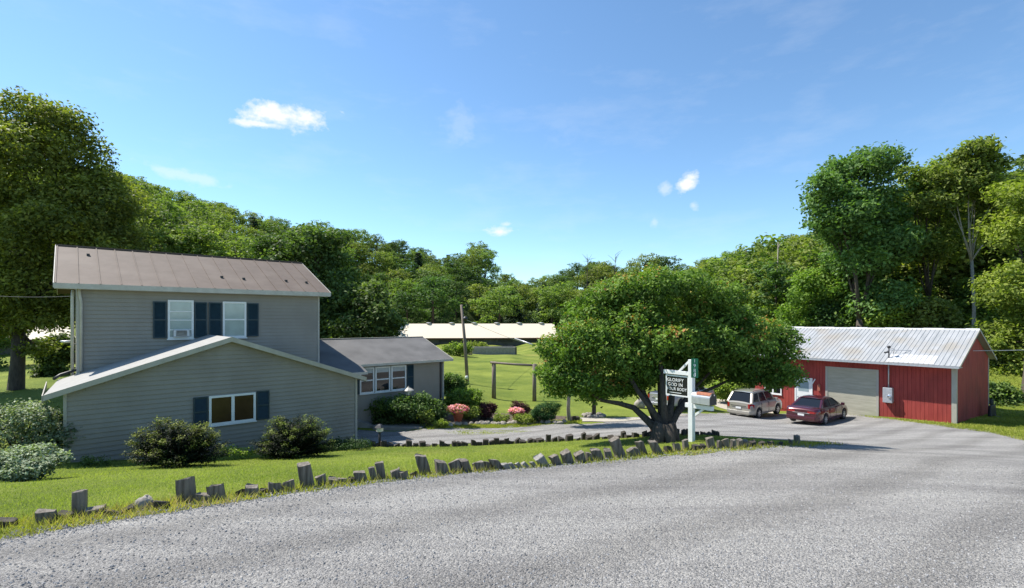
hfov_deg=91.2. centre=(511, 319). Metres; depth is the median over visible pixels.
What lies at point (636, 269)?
forest tree
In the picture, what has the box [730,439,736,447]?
timber stub
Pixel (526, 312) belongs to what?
forest tree
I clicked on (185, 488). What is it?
timber post
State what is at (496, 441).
edging block
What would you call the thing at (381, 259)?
forest tree
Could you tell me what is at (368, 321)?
shade tree
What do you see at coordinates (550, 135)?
sky
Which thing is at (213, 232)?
forest tree
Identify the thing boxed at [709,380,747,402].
field bush
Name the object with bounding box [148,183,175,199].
forest tree
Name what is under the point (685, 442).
timber stub
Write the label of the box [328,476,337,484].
timber stub
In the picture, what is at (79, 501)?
timber post
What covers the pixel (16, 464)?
silver bush
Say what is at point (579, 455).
timber stub
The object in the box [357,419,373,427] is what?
entry ramp
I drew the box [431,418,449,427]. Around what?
perennial clump
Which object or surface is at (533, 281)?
forest tree
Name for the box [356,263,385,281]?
forest tree
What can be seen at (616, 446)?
timber post
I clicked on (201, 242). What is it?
forest tree
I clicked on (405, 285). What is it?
forest tree
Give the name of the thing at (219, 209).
forest tree
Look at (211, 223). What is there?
forest tree
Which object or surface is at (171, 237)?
forest tree
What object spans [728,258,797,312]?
forest tree
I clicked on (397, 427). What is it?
patio step
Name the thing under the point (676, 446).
timber stub
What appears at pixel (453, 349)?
field bush
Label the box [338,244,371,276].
forest tree
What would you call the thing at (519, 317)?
forest tree
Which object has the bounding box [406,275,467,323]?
forest tree
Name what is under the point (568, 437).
edging block
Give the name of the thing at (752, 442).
timber stub
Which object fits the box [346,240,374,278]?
forest tree
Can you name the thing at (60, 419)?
leafy shrub
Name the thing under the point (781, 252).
forest tree
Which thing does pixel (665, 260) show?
forest tree
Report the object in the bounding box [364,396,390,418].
leafy shrub
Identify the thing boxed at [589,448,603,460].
timber stub
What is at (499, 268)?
forest tree
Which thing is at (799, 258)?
forest tree
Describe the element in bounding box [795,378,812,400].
side door
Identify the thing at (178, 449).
yew bush
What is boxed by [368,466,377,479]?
timber stub
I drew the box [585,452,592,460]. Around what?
timber stub
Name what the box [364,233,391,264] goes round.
forest tree
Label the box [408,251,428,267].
forest tree
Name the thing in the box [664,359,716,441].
mailbox post
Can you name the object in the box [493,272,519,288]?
forest tree
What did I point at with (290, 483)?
timber stub
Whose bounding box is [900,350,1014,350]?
overhead wire
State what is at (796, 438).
timber post
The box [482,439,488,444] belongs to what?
edging block
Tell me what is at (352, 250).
forest tree
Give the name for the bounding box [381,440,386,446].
edging block
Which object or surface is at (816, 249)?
forest tree
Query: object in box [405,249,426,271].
forest tree
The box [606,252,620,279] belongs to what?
dead tree
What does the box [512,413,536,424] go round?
perennial clump
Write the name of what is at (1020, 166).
forest tree
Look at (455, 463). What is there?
timber stub
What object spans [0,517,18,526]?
timber stub
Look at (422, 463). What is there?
timber post
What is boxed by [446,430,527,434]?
driveway centre grass
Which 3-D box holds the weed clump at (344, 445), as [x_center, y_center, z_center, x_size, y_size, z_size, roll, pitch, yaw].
[-6.034,4.526,18.544,2.087,0.552,1.492,0,0,0]
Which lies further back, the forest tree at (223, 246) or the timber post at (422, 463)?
the forest tree at (223, 246)
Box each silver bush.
[0,398,85,452]
[0,439,73,482]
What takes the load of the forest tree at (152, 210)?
on the ground at (512, 381)
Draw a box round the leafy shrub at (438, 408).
[414,398,452,421]
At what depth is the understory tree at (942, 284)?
53.22 m
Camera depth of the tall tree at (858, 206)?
45.78 m
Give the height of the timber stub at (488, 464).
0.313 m
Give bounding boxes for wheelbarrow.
[988,399,1002,417]
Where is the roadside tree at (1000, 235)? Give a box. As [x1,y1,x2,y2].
[963,174,1023,397]
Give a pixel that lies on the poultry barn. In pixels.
(435, 334)
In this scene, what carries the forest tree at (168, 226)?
on the ground at (512, 381)
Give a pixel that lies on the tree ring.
(596, 415)
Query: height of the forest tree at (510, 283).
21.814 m
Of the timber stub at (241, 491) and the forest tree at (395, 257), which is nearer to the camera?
the timber stub at (241, 491)
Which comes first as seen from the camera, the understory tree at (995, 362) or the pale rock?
the pale rock
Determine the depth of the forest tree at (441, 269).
248.37 m
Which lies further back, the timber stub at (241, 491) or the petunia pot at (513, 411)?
the petunia pot at (513, 411)
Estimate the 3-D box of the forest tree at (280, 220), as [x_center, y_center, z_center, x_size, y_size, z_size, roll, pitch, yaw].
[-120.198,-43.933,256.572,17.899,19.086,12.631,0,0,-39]
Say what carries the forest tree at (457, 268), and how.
on the ground at (512, 381)
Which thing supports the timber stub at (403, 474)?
on the ground at (512, 381)
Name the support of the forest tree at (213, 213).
on the ground at (512, 381)
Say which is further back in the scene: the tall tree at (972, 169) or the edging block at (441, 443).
the tall tree at (972, 169)
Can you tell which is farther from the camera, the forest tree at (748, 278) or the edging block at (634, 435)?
the forest tree at (748, 278)
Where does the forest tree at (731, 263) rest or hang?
on the ground at (512, 381)
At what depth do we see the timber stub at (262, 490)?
7.96 m
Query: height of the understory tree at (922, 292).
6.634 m
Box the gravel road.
[0,413,1023,587]
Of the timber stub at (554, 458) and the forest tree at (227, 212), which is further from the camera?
the forest tree at (227, 212)
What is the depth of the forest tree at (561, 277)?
267.19 m
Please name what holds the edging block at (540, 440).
on the ground at (512, 381)
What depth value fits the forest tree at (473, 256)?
240.74 m
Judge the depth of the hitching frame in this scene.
37.21 m
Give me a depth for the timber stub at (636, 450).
11.59 m
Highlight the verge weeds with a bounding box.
[0,439,842,540]
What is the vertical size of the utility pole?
7.398 m
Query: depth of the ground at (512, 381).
19.34 m
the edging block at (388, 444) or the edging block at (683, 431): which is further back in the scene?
the edging block at (388, 444)
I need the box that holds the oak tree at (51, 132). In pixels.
[0,85,159,390]
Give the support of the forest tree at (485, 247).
on the ground at (512, 381)
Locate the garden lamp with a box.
[403,386,413,410]
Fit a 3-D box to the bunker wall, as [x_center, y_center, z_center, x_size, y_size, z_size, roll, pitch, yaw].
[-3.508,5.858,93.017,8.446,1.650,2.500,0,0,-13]
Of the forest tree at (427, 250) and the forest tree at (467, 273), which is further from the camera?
the forest tree at (427, 250)
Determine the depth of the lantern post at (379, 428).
19.39 m
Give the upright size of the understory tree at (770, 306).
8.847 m
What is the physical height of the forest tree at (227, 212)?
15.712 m
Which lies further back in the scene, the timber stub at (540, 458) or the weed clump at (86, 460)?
the weed clump at (86, 460)
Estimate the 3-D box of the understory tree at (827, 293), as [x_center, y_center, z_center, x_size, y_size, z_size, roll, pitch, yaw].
[33.430,-1.472,49.919,5.758,10.919,5.817,0,0,13]
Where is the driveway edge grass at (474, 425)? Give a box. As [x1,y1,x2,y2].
[426,419,581,429]
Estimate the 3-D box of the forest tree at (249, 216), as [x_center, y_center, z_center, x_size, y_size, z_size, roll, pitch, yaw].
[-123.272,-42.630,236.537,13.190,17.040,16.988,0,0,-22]
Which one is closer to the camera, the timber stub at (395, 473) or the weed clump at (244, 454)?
the timber stub at (395, 473)
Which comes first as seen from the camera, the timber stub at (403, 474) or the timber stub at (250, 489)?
the timber stub at (250, 489)
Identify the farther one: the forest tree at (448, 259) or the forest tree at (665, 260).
the forest tree at (448, 259)
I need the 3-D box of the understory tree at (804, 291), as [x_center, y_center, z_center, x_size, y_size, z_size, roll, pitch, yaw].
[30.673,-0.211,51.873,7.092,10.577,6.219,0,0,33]
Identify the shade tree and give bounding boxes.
[244,220,368,338]
[322,278,411,338]
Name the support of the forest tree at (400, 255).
on the ground at (512, 381)
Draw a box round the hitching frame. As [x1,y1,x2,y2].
[490,361,537,401]
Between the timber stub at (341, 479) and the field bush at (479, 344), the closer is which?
the timber stub at (341, 479)
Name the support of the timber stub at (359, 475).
on the ground at (512, 381)
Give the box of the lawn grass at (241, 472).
[0,433,826,520]
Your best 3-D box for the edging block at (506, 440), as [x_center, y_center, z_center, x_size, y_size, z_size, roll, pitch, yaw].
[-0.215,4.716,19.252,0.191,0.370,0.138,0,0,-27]
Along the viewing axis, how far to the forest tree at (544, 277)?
387.82 m
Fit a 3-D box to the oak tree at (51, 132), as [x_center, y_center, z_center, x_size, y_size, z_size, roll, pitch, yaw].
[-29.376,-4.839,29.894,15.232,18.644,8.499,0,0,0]
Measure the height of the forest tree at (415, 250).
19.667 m
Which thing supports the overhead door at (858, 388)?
in the garage
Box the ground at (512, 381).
[0,231,1023,538]
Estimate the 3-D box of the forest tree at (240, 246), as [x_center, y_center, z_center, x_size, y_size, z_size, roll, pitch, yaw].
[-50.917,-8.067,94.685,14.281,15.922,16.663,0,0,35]
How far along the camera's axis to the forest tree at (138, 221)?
90.35 m
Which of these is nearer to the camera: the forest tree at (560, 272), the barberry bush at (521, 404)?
the barberry bush at (521, 404)
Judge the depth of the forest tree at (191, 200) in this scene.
186.34 m
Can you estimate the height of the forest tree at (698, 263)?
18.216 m
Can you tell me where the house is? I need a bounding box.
[41,244,452,461]
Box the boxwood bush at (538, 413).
[530,401,561,421]
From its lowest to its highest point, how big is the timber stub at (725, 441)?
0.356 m
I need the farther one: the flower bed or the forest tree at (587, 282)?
the forest tree at (587, 282)
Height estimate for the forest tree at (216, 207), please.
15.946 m
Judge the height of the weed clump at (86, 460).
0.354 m
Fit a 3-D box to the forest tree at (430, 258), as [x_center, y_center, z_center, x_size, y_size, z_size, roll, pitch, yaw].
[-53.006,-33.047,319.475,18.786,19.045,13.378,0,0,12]
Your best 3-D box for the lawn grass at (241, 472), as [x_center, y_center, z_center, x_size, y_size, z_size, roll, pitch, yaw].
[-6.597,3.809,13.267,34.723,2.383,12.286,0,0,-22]
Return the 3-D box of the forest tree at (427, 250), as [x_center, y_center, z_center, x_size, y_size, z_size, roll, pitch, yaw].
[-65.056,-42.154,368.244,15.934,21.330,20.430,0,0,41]
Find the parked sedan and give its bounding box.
[786,395,847,424]
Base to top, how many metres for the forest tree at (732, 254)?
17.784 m
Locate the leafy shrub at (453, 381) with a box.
[444,371,469,394]
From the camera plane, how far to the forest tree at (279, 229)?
193.10 m
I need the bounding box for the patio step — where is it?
[372,423,423,430]
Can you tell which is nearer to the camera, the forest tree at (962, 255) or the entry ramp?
the entry ramp
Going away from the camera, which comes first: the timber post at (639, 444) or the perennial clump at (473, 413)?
the timber post at (639, 444)
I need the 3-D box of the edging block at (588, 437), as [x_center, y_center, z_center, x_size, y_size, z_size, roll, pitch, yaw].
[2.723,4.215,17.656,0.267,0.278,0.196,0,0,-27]
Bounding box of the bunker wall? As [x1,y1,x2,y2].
[472,346,516,354]
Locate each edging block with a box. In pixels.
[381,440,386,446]
[386,442,393,446]
[406,439,411,446]
[419,440,425,446]
[439,440,444,446]
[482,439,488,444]
[494,438,498,444]
[504,438,508,443]
[536,437,543,442]
[546,434,550,441]
[551,436,557,441]
[558,436,564,441]
[565,434,572,440]
[581,432,585,439]
[585,435,592,439]
[592,433,599,439]
[631,432,638,437]
[681,429,685,435]
[712,430,719,435]
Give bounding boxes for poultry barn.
[394,322,557,345]
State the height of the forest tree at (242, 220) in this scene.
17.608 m
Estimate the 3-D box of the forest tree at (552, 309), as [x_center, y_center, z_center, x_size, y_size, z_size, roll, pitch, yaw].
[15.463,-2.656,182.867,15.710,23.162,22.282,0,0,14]
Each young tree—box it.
[537,351,609,420]
[572,374,609,414]
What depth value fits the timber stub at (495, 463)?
9.86 m
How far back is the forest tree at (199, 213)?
136.29 m
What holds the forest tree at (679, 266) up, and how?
on the ground at (512, 381)
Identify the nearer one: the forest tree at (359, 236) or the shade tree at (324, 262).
the shade tree at (324, 262)
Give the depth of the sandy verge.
27.80 m
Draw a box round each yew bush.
[118,415,235,467]
[246,414,336,458]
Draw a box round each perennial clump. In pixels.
[370,413,409,424]
[415,409,435,425]
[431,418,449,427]
[461,404,482,420]
[493,413,510,421]
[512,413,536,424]
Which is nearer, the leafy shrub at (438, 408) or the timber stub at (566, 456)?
the timber stub at (566, 456)
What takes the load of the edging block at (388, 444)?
on the ground at (512, 381)
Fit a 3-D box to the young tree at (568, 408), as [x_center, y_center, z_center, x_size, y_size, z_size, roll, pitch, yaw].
[3.126,3.534,25.944,3.926,4.638,3.122,0,0,0]
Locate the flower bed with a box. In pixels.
[417,412,566,426]
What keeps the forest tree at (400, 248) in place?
on the ground at (512, 381)
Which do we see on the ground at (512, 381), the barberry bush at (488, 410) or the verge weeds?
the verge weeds
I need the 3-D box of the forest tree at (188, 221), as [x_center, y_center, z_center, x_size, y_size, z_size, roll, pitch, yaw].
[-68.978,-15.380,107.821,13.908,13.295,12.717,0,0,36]
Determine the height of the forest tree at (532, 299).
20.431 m
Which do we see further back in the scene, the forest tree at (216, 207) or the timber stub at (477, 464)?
the forest tree at (216, 207)
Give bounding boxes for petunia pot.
[447,403,469,424]
[507,406,524,417]
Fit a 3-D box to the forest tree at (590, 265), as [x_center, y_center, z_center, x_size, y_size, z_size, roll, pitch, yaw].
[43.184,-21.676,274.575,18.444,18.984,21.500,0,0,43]
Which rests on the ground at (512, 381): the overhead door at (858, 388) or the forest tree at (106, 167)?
the forest tree at (106, 167)
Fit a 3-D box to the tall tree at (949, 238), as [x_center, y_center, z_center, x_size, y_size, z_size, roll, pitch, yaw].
[39.946,-6.307,48.569,11.694,20.071,6.762,0,0,-25]
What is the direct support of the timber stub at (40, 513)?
on the ground at (512, 381)
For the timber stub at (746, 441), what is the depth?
12.55 m
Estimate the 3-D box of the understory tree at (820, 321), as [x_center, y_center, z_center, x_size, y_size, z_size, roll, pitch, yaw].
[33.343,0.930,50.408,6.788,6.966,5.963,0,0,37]
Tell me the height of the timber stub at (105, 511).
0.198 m
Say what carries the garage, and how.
on the ground at (512, 381)
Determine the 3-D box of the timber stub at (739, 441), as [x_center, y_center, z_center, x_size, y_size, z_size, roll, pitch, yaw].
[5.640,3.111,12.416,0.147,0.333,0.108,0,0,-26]
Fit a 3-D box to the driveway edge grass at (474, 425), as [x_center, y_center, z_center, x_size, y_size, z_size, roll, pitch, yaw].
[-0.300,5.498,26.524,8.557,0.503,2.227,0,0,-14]
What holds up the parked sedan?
on the gravel road
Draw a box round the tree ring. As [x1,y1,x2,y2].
[581,412,605,417]
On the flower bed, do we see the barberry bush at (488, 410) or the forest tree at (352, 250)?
the barberry bush at (488, 410)
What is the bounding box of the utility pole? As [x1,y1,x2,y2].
[460,305,468,383]
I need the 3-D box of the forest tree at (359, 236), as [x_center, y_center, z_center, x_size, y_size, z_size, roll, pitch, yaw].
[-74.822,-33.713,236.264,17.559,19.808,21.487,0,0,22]
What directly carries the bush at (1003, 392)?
on the ground at (512, 381)
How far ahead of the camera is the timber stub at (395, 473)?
8.82 m
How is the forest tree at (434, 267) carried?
on the ground at (512, 381)
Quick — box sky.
[0,0,1023,289]
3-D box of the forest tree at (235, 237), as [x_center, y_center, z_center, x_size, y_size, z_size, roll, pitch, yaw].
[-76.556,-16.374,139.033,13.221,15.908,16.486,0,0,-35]
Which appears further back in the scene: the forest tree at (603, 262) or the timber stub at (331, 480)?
the forest tree at (603, 262)
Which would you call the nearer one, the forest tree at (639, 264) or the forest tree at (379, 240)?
the forest tree at (639, 264)
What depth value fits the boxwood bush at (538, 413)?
26.61 m
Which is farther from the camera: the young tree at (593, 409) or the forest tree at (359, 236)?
the forest tree at (359, 236)
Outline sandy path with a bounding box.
[715,399,772,412]
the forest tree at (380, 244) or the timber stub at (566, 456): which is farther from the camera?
the forest tree at (380, 244)
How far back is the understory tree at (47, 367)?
36.22 m
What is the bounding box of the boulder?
[634,399,644,407]
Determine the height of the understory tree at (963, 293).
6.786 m
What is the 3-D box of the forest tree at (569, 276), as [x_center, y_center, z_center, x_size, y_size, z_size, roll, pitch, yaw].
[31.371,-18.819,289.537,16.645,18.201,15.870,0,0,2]
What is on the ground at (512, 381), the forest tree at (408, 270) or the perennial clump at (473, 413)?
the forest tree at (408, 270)
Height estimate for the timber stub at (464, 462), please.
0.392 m
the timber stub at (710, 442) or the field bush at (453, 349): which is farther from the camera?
the field bush at (453, 349)
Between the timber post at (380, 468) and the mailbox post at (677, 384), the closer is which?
the timber post at (380, 468)
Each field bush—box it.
[440,341,474,355]
[468,340,487,346]
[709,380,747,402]
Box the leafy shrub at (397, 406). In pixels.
[381,390,447,424]
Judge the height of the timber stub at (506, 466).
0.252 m
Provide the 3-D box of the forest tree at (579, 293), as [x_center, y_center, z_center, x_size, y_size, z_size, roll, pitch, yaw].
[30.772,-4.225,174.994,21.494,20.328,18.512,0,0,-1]
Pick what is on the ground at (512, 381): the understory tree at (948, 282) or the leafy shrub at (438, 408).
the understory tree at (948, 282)
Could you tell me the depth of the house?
19.35 m
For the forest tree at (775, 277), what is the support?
on the ground at (512, 381)
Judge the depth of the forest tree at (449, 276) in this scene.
211.51 m
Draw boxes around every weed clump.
[78,455,114,466]
[218,444,254,458]
[328,436,372,450]
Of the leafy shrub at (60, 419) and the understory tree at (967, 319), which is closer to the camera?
the leafy shrub at (60, 419)
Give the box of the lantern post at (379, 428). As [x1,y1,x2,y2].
[375,424,383,442]
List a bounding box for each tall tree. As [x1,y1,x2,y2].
[793,140,939,326]
[885,153,975,299]
[911,133,1022,326]
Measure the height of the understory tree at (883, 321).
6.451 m
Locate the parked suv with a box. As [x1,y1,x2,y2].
[727,387,781,417]
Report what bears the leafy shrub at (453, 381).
on the ground at (512, 381)
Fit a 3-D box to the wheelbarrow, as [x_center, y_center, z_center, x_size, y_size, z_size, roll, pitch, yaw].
[29.645,5.456,30.782,0.764,1.139,0.469,0,0,-23]
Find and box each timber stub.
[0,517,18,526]
[35,508,56,524]
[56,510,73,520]
[84,504,105,516]
[104,509,119,515]
[121,503,133,513]
[152,500,169,509]
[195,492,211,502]
[206,482,225,500]
[235,489,244,496]
[245,483,258,496]
[259,488,268,493]
[268,482,282,493]
[282,479,294,491]
[315,473,326,485]
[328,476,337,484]
[338,477,346,484]
[348,476,354,482]
[353,470,367,482]
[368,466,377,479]
[390,467,399,478]
[399,470,408,479]
[434,459,448,474]
[448,459,461,473]
[459,458,471,472]
[472,460,484,471]
[483,461,491,469]
[488,459,502,469]
[501,463,509,469]
[508,462,515,468]
[533,453,549,466]
[548,454,561,465]
[560,448,573,463]
[573,450,586,462]
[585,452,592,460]
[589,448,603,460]
[603,447,612,457]
[626,447,634,455]
[632,447,639,455]
[647,440,662,453]
[663,446,671,451]
[672,443,680,450]
[682,439,688,449]
[691,444,700,449]
[705,436,715,448]
[717,440,722,447]
[721,438,729,447]
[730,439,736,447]
[736,438,742,446]
[743,439,748,446]
[749,439,756,446]
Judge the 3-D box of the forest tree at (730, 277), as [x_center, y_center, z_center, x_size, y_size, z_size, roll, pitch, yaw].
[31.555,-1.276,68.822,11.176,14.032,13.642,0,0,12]
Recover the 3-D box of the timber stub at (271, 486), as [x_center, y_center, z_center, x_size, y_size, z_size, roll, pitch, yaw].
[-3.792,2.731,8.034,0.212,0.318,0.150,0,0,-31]
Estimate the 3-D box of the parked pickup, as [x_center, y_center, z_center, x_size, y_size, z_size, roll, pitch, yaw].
[11.590,4.984,34.182,5.580,1.879,2.360,0,0,-39]
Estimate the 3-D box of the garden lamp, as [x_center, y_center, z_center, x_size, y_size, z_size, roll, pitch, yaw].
[-5.384,4.516,26.088,0.554,2.103,0.554,0,0,-23]
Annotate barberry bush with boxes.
[475,401,497,418]
[510,400,531,414]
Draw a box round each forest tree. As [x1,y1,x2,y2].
[1,165,88,253]
[79,162,119,176]
[86,198,176,248]
[122,175,163,219]
[123,217,161,244]
[124,175,151,184]
[125,176,167,243]
[133,182,164,201]
[137,206,193,249]
[140,220,186,249]
[147,222,229,255]
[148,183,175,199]
[149,193,191,224]
[154,227,225,255]
[156,187,200,217]
[166,200,214,223]
[170,218,221,252]
[175,193,207,214]
[190,211,237,235]
[191,215,231,252]
[197,209,229,225]
[199,201,239,232]
[202,225,222,254]
[202,236,260,258]
[207,202,225,212]
[208,239,257,257]
[217,207,241,232]
[218,233,252,253]
[219,224,245,245]
[220,205,248,236]
[235,210,264,235]
[235,224,266,238]
[246,217,259,237]
[248,217,275,236]
[259,218,282,234]
[263,222,290,242]
[269,215,291,226]
[305,220,337,234]
[334,247,358,276]
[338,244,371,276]
[342,229,372,261]
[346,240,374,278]
[355,282,395,307]
[356,251,395,281]
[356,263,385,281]
[358,272,391,286]
[362,238,383,257]
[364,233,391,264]
[367,250,403,286]
[381,240,413,268]
[382,268,412,306]
[387,239,410,259]
[387,252,407,276]
[388,278,427,318]
[389,291,431,323]
[390,268,418,300]
[391,260,419,292]
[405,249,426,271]
[406,247,424,267]
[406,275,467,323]
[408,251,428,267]
[408,268,449,317]
[412,251,423,285]
[415,264,445,307]
[417,265,442,283]
[421,249,432,260]
[421,253,440,265]
[422,261,447,286]
[436,274,461,304]
[437,278,473,319]
[440,252,467,274]
[441,257,462,281]
[444,259,477,300]
[451,253,489,288]
[454,265,486,300]
[460,246,493,270]
[465,241,497,276]
[466,283,501,323]
[468,285,526,323]
[471,277,498,314]
[473,250,498,281]
[476,286,515,323]
[487,266,501,283]
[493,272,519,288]
[497,279,521,298]
[502,285,527,323]
[504,283,532,314]
[520,289,531,316]
[523,286,554,323]
[526,277,549,288]
[526,285,549,318]
[529,281,573,324]
[531,283,557,326]
[537,275,550,285]
[537,293,565,328]
[547,274,572,301]
[555,279,580,296]
[556,270,566,280]
[556,288,584,333]
[560,271,578,289]
[562,267,579,288]
[563,263,584,288]
[569,279,613,312]
[573,263,603,284]
[573,265,616,294]
[574,265,599,283]
[584,280,592,293]
[596,260,615,279]
[600,264,619,272]
[616,267,655,282]
[626,253,667,273]
[629,266,641,273]
[651,255,684,271]
[673,263,692,272]
[688,232,790,297]
[688,263,749,304]
[693,256,711,266]
[704,260,732,278]
[712,257,785,303]
[717,250,741,270]
[724,246,784,268]
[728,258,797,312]
[739,257,803,320]
[766,233,796,246]
[769,242,797,264]
[779,237,829,305]
[784,232,840,312]
[798,219,934,295]
[878,182,1022,287]
[886,167,1023,282]
[945,154,1023,276]
[963,157,1023,285]
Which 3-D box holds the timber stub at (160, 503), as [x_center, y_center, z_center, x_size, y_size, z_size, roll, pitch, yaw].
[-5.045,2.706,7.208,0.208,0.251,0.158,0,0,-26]
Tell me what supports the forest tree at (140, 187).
on the ground at (512, 381)
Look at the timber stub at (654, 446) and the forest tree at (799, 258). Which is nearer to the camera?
the timber stub at (654, 446)
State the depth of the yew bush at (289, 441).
16.14 m
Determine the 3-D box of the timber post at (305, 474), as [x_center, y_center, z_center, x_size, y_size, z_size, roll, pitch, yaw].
[-3.448,2.664,8.395,0.284,0.528,0.169,0,0,-27]
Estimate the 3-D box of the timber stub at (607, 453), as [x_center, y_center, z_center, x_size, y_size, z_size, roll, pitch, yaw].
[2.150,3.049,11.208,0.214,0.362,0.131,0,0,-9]
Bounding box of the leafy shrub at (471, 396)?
[440,386,484,412]
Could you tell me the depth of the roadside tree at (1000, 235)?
38.08 m
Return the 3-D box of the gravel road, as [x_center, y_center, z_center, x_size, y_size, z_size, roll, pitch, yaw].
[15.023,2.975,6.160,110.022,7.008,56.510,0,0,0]
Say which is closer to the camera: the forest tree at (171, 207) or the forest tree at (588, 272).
the forest tree at (171, 207)
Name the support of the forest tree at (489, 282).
on the ground at (512, 381)
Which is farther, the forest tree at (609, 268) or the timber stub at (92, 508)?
the forest tree at (609, 268)
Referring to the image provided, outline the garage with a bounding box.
[755,327,996,423]
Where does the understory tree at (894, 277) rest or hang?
on the ground at (512, 381)
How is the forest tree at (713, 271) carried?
on the ground at (512, 381)
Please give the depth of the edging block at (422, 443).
18.89 m
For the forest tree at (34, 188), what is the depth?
75.95 m
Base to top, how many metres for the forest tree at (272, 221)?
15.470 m
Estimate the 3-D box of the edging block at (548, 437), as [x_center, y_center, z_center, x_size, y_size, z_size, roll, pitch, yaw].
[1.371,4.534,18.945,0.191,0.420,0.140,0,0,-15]
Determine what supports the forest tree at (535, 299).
on the ground at (512, 381)
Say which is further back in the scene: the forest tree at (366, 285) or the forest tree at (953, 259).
the forest tree at (366, 285)
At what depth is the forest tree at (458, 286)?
189.46 m
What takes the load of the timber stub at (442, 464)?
on the ground at (512, 381)
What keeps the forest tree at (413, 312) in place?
on the ground at (512, 381)
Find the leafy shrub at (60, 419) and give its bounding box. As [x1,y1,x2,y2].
[26,407,62,450]
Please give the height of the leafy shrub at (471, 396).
1.572 m
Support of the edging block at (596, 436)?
on the ground at (512, 381)
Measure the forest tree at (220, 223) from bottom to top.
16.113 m
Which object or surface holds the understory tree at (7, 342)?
on the ground at (512, 381)
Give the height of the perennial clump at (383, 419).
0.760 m
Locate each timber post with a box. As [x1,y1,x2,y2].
[71,489,87,516]
[175,476,195,503]
[297,461,314,487]
[374,461,385,479]
[415,453,430,473]
[608,435,625,457]
[635,440,646,453]
[793,435,799,443]
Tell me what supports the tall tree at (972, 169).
on the ground at (512, 381)
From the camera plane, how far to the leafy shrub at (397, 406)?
25.38 m
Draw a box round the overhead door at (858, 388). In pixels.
[825,366,878,415]
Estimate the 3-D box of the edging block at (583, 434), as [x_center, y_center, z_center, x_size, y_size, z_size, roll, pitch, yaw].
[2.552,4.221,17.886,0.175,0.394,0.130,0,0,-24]
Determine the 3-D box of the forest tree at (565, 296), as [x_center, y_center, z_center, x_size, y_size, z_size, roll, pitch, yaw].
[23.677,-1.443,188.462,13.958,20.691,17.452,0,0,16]
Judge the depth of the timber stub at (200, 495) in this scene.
7.46 m
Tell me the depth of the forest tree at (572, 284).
250.40 m
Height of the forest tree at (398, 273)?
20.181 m
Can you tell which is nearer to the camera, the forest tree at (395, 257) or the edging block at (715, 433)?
the edging block at (715, 433)
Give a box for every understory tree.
[0,323,28,368]
[27,332,75,377]
[747,295,792,323]
[770,266,840,326]
[808,295,866,326]
[814,257,884,326]
[837,267,909,301]
[863,293,919,327]
[878,282,946,299]
[904,295,964,328]
[917,243,987,307]
[917,270,964,309]
[949,272,1023,327]
[953,309,994,328]
[960,316,1018,367]
[969,246,1012,284]
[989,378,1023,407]
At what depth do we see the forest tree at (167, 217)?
101.42 m
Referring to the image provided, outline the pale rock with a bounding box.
[134,495,153,510]
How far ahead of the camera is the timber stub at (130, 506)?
7.07 m
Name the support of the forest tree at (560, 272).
on the ground at (512, 381)
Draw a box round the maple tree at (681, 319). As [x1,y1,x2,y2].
[530,262,810,443]
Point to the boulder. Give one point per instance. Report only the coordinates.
(639, 403)
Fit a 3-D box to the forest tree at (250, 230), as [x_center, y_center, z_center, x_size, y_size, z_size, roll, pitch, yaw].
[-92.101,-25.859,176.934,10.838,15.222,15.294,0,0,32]
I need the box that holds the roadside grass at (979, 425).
[850,366,1023,439]
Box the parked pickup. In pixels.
[648,386,714,406]
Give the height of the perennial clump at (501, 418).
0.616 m
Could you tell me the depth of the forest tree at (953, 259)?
49.94 m
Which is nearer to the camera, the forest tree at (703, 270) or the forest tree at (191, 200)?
the forest tree at (703, 270)
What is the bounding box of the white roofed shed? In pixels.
[0,326,75,354]
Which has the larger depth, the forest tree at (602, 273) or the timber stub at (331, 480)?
the forest tree at (602, 273)
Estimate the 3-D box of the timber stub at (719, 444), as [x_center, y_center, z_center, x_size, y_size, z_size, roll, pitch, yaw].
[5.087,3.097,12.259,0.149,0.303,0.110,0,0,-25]
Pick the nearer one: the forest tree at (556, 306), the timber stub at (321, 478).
the timber stub at (321, 478)
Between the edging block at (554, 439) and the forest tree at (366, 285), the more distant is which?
the forest tree at (366, 285)
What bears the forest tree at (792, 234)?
on the ground at (512, 381)
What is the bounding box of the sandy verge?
[582,415,683,420]
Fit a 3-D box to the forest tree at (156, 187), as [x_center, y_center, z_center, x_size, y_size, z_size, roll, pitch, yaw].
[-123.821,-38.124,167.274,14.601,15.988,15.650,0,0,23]
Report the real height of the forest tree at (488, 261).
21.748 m
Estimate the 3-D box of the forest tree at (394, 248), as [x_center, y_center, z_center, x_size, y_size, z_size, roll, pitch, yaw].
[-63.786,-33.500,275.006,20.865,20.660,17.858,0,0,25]
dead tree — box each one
[580,256,592,294]
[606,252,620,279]
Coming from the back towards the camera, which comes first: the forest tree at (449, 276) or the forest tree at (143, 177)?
the forest tree at (449, 276)
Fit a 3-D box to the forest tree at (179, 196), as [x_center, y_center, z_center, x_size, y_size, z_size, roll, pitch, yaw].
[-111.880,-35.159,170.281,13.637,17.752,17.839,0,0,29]
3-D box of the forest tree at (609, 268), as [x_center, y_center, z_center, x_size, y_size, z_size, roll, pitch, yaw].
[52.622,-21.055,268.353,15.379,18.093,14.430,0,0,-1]
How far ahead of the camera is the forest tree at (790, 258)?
82.29 m
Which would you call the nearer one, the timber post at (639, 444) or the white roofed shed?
the timber post at (639, 444)
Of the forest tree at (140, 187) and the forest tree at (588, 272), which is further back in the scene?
the forest tree at (588, 272)
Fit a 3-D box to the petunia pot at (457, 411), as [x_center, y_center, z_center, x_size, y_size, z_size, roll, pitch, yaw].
[-2.835,4.966,26.397,1.270,1.133,1.177,0,0,0]

